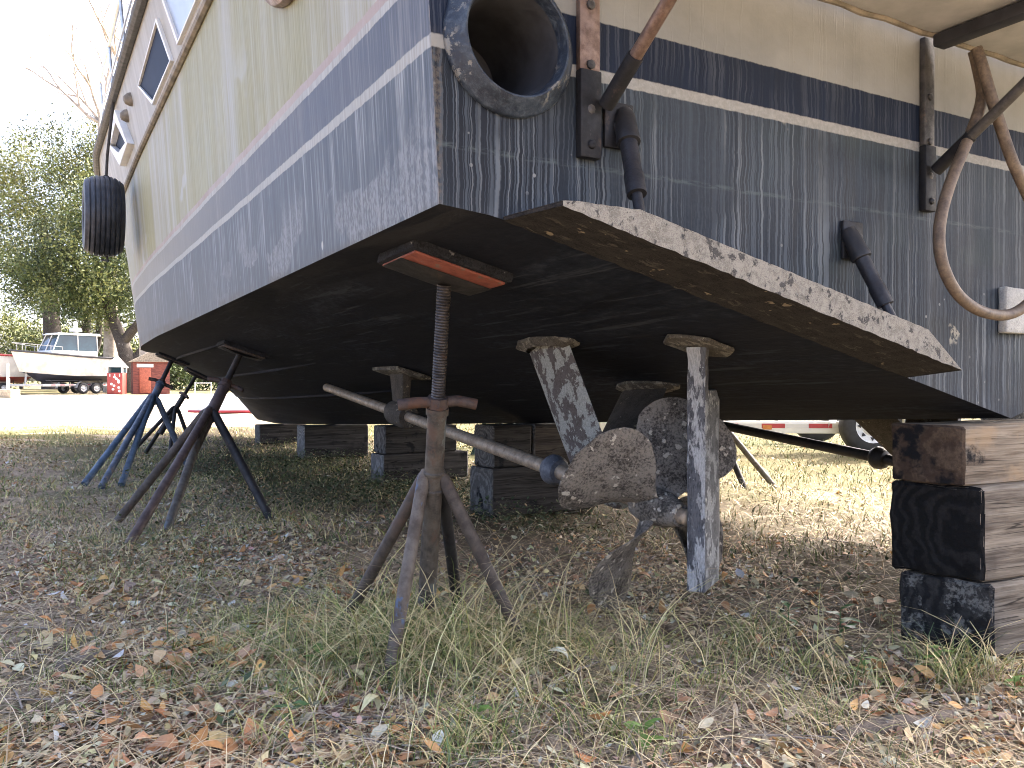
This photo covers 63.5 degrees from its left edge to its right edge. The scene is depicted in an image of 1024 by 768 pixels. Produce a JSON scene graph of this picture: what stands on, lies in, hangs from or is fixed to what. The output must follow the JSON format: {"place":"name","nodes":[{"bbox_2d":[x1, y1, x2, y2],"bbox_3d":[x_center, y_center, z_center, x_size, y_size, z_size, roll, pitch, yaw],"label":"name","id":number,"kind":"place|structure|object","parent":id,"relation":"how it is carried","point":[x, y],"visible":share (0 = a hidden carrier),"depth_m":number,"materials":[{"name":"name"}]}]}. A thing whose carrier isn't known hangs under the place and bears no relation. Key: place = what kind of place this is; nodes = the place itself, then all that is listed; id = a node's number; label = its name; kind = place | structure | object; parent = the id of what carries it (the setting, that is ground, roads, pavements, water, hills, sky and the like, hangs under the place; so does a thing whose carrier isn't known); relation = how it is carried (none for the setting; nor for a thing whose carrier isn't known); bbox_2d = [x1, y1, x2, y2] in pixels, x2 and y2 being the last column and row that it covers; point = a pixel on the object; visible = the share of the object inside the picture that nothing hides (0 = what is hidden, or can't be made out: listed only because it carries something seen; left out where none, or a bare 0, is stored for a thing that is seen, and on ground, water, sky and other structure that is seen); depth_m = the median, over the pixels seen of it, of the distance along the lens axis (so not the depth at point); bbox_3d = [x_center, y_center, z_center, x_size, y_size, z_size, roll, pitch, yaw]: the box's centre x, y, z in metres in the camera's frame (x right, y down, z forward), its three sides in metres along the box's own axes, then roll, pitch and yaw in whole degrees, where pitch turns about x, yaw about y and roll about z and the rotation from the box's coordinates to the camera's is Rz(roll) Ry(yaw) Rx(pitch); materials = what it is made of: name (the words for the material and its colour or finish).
{"place":"outdoors","nodes":[
{"label":"outdoors","id":0,"kind":"place"},
{"bbox_2d":[0,364,19,397],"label":"yard post","id":1,"kind":"object","parent":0,"point":[7,392],"visible":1,"depth_m":38.85,"materials":[{"name":"beige concrete"}]},
{"bbox_2d":[0,0,191,380],"label":"sky","id":2,"kind":"structure","parent":0,"point":[21,92],"materials":[{"name":"white"}]},
{"bbox_2d":[0,423,474,549],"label":"short grass","id":3,"kind":"structure","parent":0,"point":[77,464],"depth_m":6.46,"materials":[{"name":"green plant"}]},
{"bbox_2d":[0,381,1023,767],"bbox_3d":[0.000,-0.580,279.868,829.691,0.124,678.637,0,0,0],"label":"ground","id":4,"kind":"structure","parent":0,"point":[34,407],"depth_m":3.72,"materials":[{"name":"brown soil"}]},
{"bbox_2d":[0,380,16,388],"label":"trailer","id":5,"kind":"object","parent":4,"relation":"on","point":[2,384],"visible":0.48,"depth_m":48.58,"materials":[{"name":"metal"}]},
{"bbox_2d":[0,354,30,382],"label":"trailer boat","id":6,"kind":"object","parent":5,"relation":"on","point":[15,373],"visible":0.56,"depth_m":48.94,"materials":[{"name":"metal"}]},
{"bbox_2d":[0,300,94,388],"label":"thicket","id":7,"kind":"object","parent":4,"relation":"on","point":[30,336],"visible":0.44,"depth_m":74.83,"materials":[{"name":"green plant"}]},
{"bbox_2d":[0,102,99,388],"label":"oak tree","id":8,"kind":"object","parent":4,"relation":"on","point":[16,197],"visible":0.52,"depth_m":60.90,"materials":[{"name":"green plant"}]},
{"bbox_2d":[9,372,106,393],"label":"trailer","id":9,"kind":"object","parent":4,"relation":"on","point":[82,386],"visible":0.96,"depth_m":49.99,"materials":[{"name":"metal"}]},
{"bbox_2d":[9,321,114,381],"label":"trailer boat","id":10,"kind":"object","parent":9,"relation":"on","point":[66,356],"visible":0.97,"depth_m":49.21,"materials":[{"name":"white paint"}]},
{"bbox_2d":[0,0,120,391],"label":"bare tree","id":11,"kind":"object","parent":4,"relation":"on","point":[109,348],"visible":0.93,"depth_m":55.92,"materials":[{"name":"brown plant"}]},
{"bbox_2d":[0,156,138,392],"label":"oak tree","id":12,"kind":"object","parent":4,"relation":"on","point":[93,284],"visible":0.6,"depth_m":53.23,"materials":[{"name":"green plant"}]},
{"bbox_2d":[0,245,138,390],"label":"oak tree","id":13,"kind":"object","parent":4,"relation":"on","point":[99,330],"visible":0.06,"depth_m":65.64,"materials":[{"name":"green plant"}]},
{"bbox_2d":[32,316,138,387],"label":"thicket","id":14,"kind":"object","parent":4,"relation":"on","point":[100,351],"visible":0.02,"depth_m":74.97,"materials":[{"name":"green plant"}]},
{"bbox_2d":[54,649,125,673],"bbox_3d":[-1.240,0.817,2.434,0.058,0.052,0.192,0,0,40],"label":"fallen branch","id":15,"kind":"object","parent":4,"relation":"on","point":[61,664],"visible":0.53,"depth_m":2.41,"materials":[{"name":"wood"}]},
{"bbox_2d":[105,356,127,394],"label":"kiosk","id":16,"kind":"object","parent":4,"relation":"on","point":[116,366],"visible":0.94,"depth_m":47.12,"materials":[{"name":"red paint"}]},
{"bbox_2d":[108,367,125,372],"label":"window","id":17,"kind":"structure","parent":16,"relation":"in","point":[110,369],"depth_m":47.12,"materials":[{"name":"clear glass"}]},
{"bbox_2d":[88,0,147,355],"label":"bare tree","id":18,"kind":"object","parent":4,"relation":"on","point":[113,50],"visible":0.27,"depth_m":50.44,"materials":[{"name":"brown plant"}]},
{"bbox_2d":[81,352,192,488],"bbox_3d":[-3.256,0.261,7.427,0.546,1.153,1.796,0,0,0],"label":"jack stand","id":19,"kind":"object","parent":4,"relation":"on","point":[135,424],"visible":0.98,"depth_m":7.26,"materials":[{"name":"blue metal"}]},
{"bbox_2d":[129,352,169,393],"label":"brick shed","id":20,"kind":"structure","parent":4,"relation":"on","point":[145,367],"depth_m":48.97,"materials":[{"name":"red brick"}]},
{"bbox_2d":[139,368,150,392],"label":"door","id":21,"kind":"structure","parent":20,"relation":"in","point":[144,373],"depth_m":48.89,"materials":[{"name":"red wood"}]},
{"bbox_2d":[137,364,152,366],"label":"sign","id":22,"kind":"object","parent":20,"relation":"in","point":[138,365],"depth_m":48.90,"materials":[{"name":"white"}]},
{"bbox_2d":[102,338,217,390],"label":"thicket","id":23,"kind":"object","parent":4,"relation":"on","point":[184,376],"visible":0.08,"depth_m":67.02,"materials":[{"name":"green plant"}]},
{"bbox_2d":[125,367,206,457],"bbox_3d":[-3.926,0.314,9.508,0.898,1.042,0.715,0,0,0],"label":"jack stand","id":24,"kind":"object","parent":4,"relation":"on","point":[172,412],"visible":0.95,"depth_m":9.55,"materials":[{"name":"black metal"}]},
{"bbox_2d":[114,340,276,544],"bbox_3d":[-1.854,0.282,4.963,0.933,1.137,1.211,0,0,-28],"label":"jack stand","id":25,"kind":"object","parent":4,"relation":"on","point":[188,443],"visible":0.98,"depth_m":5.04,"materials":[{"name":"brown metal"}]},
{"bbox_2d":[195,382,211,398],"bbox_3d":[-7.825,0.345,20.969,0.401,0.780,0.304,0,0,-20],"label":"fence","id":26,"kind":"object","parent":4,"relation":"on","point":[202,395],"visible":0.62,"depth_m":20.90,"materials":[{"name":"white wood"}]},
{"bbox_2d":[187,393,250,412],"bbox_3d":[-6.659,0.465,20.970,2.833,0.480,1.310,0,0,-8],"label":"dinghy","id":27,"kind":"object","parent":4,"relation":"on","point":[232,403],"visible":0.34,"depth_m":20.39,"materials":[{"name":"white plastic"}]},
{"bbox_2d":[255,424,305,443],"bbox_3d":[-3.104,0.662,11.108,0.625,0.256,0.285,0,0,-30],"label":"timber block","id":28,"kind":"object","parent":4,"relation":"on","point":[283,430],"depth_m":10.96,"materials":[{"name":"wood"}]},
{"bbox_2d":[272,700,309,720],"bbox_3d":[-0.542,0.808,2.022,0.096,0.069,0.072,0,0,0],"label":"weed","id":29,"kind":"object","parent":4,"relation":"on","point":[301,702],"visible":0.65,"depth_m":2.03,"materials":[{"name":"green plant"}]},
{"bbox_2d":[265,713,332,731],"bbox_3d":[-0.537,0.827,2.021,0.252,0.018,0.022,0,0,29],"label":"fallen stick","id":30,"kind":"object","parent":4,"relation":"on","point":[279,718],"visible":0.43,"depth_m":2.02,"materials":[{"name":"brown wood"}]},
{"bbox_2d":[305,643,332,669],"bbox_3d":[-0.556,0.802,2.393,0.096,0.076,0.108,0,0,0],"label":"weed","id":31,"kind":"object","parent":4,"relation":"on","point":[318,644],"visible":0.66,"depth_m":2.40,"materials":[{"name":"green plant"}]},
{"bbox_2d":[297,424,367,458],"bbox_3d":[-1.970,0.622,9.107,0.726,0.356,0.285,0,0,-30],"label":"timber block","id":32,"kind":"object","parent":4,"relation":"on","point":[332,437],"depth_m":8.98,"materials":[{"name":"wood"}]},
{"bbox_2d":[324,681,387,710],"bbox_3d":[-0.392,0.827,2.211,0.021,0.020,0.283,0,0,38],"label":"fallen stick","id":33,"kind":"object","parent":4,"relation":"on","point":[352,699],"visible":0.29,"depth_m":2.16,"materials":[{"name":"brown wood"}]},
{"bbox_2d":[371,449,467,482],"bbox_3d":[-0.785,0.694,7.078,0.806,0.232,0.266,0,0,-32],"label":"timber block","id":34,"kind":"object","parent":4,"relation":"on","point":[456,461],"depth_m":6.90,"materials":[{"name":"wood"}]},
{"bbox_2d":[374,424,456,454],"bbox_3d":[-0.826,0.465,7.088,0.666,0.238,0.265,0,0,-30],"label":"timber block","id":35,"kind":"object","parent":34,"relation":"on","point":[391,439],"depth_m":6.92,"materials":[{"name":"wood"}]},
{"bbox_2d":[337,240,529,680],"bbox_3d":[-0.209,0.236,2.542,0.506,1.226,0.738,0,0,-27],"label":"jack stand","id":36,"kind":"object","parent":4,"relation":"on","point":[431,501],"visible":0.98,"depth_m":2.42,"materials":[{"name":"brown metal"}]},
{"bbox_2d":[0,436,892,581],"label":"fallen leaves","id":37,"kind":"object","parent":4,"relation":"on","point":[259,570],"visible":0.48,"depth_m":4.30,"materials":[{"name":"brown plant"}]},
{"bbox_2d":[467,704,492,720],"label":"weed","id":38,"kind":"object","parent":4,"relation":"on","point":[483,707],"visible":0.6,"depth_m":2.00,"materials":[{"name":"green plant"}]},
{"bbox_2d":[0,466,1023,767],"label":"straw","id":39,"kind":"object","parent":4,"relation":"on","point":[530,725],"visible":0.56,"depth_m":2.25,"materials":[{"name":"beige plant"}]},
{"bbox_2d":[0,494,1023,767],"bbox_3d":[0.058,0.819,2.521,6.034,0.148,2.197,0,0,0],"label":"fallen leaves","id":40,"kind":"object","parent":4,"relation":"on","point":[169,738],"visible":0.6,"depth_m":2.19,"materials":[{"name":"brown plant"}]},
{"bbox_2d":[16,519,1023,757],"bbox_3d":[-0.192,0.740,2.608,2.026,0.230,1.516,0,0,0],"label":"tall grass","id":41,"kind":"structure","parent":4,"relation":"on","point":[465,638],"depth_m":2.43,"materials":[{"name":"green plant"}]},
{"bbox_2d":[470,463,597,517],"bbox_3d":[0.151,0.668,5.366,0.806,0.302,0.307,0,0,-30],"label":"timber block","id":42,"kind":"object","parent":4,"relation":"on","point":[522,484],"depth_m":5.15,"materials":[{"name":"wood"}]},
{"bbox_2d":[474,423,530,467],"bbox_3d":[-0.059,0.389,5.270,0.286,0.267,0.265,0,0,-30],"label":"timber block","id":43,"kind":"object","parent":42,"relation":"on","point":[515,436],"depth_m":5.17,"materials":[{"name":"wood"}]},
{"bbox_2d":[517,423,569,463],"bbox_3d":[0.250,0.387,5.455,0.406,0.267,0.266,0,0,-30],"label":"timber block","id":44,"kind":"object","parent":42,"relation":"on","point":[546,440],"depth_m":5.29,"materials":[{"name":"brown wood"}]},
{"bbox_2d":[92,0,1023,609],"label":"motor yacht","id":45,"kind":"object","parent":4,"relation":"on","point":[694,226],"visible":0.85,"depth_m":2.50,"materials":[{"name":"paint"}]},
{"bbox_2d":[82,102,125,261],"bbox_3d":[-3.265,-1.706,6.636,0.311,1.461,0.638,0,0,-30],"label":"tyre fender","id":46,"kind":"object","parent":45,"relation":"hanging from","point":[103,215],"visible":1,"depth_m":6.42,"materials":[{"name":"rubber"}]},
{"bbox_2d":[110,110,133,165],"bbox_3d":[-3.202,-1.982,6.757,0.119,0.340,1.250,0,0,-30],"label":"window","id":47,"kind":"structure","parent":45,"relation":"in","point":[121,143],"depth_m":6.61,"materials":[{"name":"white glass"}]},
{"bbox_2d":[138,18,173,104],"bbox_3d":[-2.165,-1.888,5.000,0.079,0.270,1.230,0,0,-30],"label":"window","id":48,"kind":"structure","parent":45,"relation":"in","point":[158,61],"depth_m":4.88,"materials":[{"name":"white glass"}]},
{"bbox_2d":[162,0,199,44],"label":"window","id":49,"kind":"structure","parent":45,"relation":"in","point":[180,13],"depth_m":4.15,"materials":[{"name":"glass"}]},
{"bbox_2d":[932,45,1023,320],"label":"looped hose","id":50,"kind":"object","parent":45,"relation":"hanging from","point":[986,93],"visible":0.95,"depth_m":2.40,"materials":[{"name":"beige rubber"}]},
{"bbox_2d":[136,560,1023,767],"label":"tall grass","id":51,"kind":"structure","parent":4,"relation":"on","point":[477,731],"depth_m":2.29,"materials":[{"name":"green plant"}]},
{"bbox_2d":[227,418,980,563],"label":"lawn grass","id":52,"kind":"structure","parent":4,"relation":"on","point":[788,538],"depth_m":5.45,"materials":[{"name":"green plant"}]},
{"bbox_2d":[623,718,666,749],"bbox_3d":[0.296,0.810,1.925,0.101,0.077,0.099,0,0,44],"label":"weed","id":53,"kind":"object","parent":4,"relation":"on","point":[632,723],"visible":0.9,"depth_m":1.92,"materials":[{"name":"green plant"}]},
{"bbox_2d":[650,734,731,739],"bbox_3d":[0.425,0.839,1.968,0.204,0.018,0.009,0,0,-1],"label":"fallen stick","id":54,"kind":"object","parent":4,"relation":"on","point":[687,737],"visible":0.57,"depth_m":1.97,"materials":[{"name":"brown wood"}]},
{"bbox_2d":[486,419,960,450],"bbox_3d":[2.672,0.038,10.366,6.015,1.503,2.300,0,0,4],"label":"boat trailer","id":55,"kind":"object","parent":4,"relation":"on","point":[853,433],"visible":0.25,"depth_m":9.42,"materials":[{"name":"metal"}]},
{"bbox_2d":[731,432,778,488],"bbox_3d":[1.654,0.279,6.533,0.736,1.144,0.676,0,0,-39],"label":"jack stand","id":56,"kind":"object","parent":4,"relation":"on","point":[753,462],"visible":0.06,"depth_m":6.46,"materials":[{"name":"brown metal"}]},
{"bbox_2d":[775,600,799,629],"bbox_3d":[0.941,0.796,2.830,0.092,0.114,0.077,0,0,37],"label":"weed","id":57,"kind":"object","parent":4,"relation":"on","point":[787,604],"visible":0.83,"depth_m":2.83,"materials":[{"name":"green plant"}]},
{"bbox_2d":[822,604,862,637],"bbox_3d":[1.087,0.791,2.728,0.132,0.129,0.100,0,0,26],"label":"weed","id":58,"kind":"object","parent":4,"relation":"on","point":[847,626],"visible":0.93,"depth_m":2.73,"materials":[{"name":"green plant"}]},
{"bbox_2d":[848,654,882,679],"bbox_3d":[1.023,0.831,2.400,0.107,0.094,0.082,0,0,0],"label":"weed","id":59,"kind":"object","parent":4,"relation":"on","point":[864,661],"visible":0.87,"depth_m":2.41,"materials":[{"name":"green plant"}]},
{"bbox_2d":[922,645,953,672],"bbox_3d":[1.249,0.824,2.448,0.083,0.113,0.090,0,0,-38],"label":"weed","id":60,"kind":"object","parent":4,"relation":"on","point":[936,653],"visible":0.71,"depth_m":2.44,"materials":[{"name":"green plant"}]},
{"bbox_2d":[899,570,1023,656],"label":"timber block","id":61,"kind":"object","parent":4,"relation":"on","point":[980,605],"depth_m":2.59,"materials":[{"name":"black wood"}]},
{"bbox_2d":[889,480,1023,581],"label":"timber block","id":62,"kind":"object","parent":61,"relation":"on","point":[975,533],"depth_m":2.60,"materials":[{"name":"black wood"}]},
{"bbox_2d":[891,419,1023,485],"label":"timber block","id":63,"kind":"object","parent":62,"relation":"on","point":[971,452],"depth_m":2.62,"materials":[{"name":"brown wood"}]},
{"bbox_2d":[1003,675,1023,695],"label":"weed","id":64,"kind":"object","parent":4,"relation":"on","point":[1015,679],"visible":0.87,"depth_m":2.31,"materials":[{"name":"green plant"}]}
]}

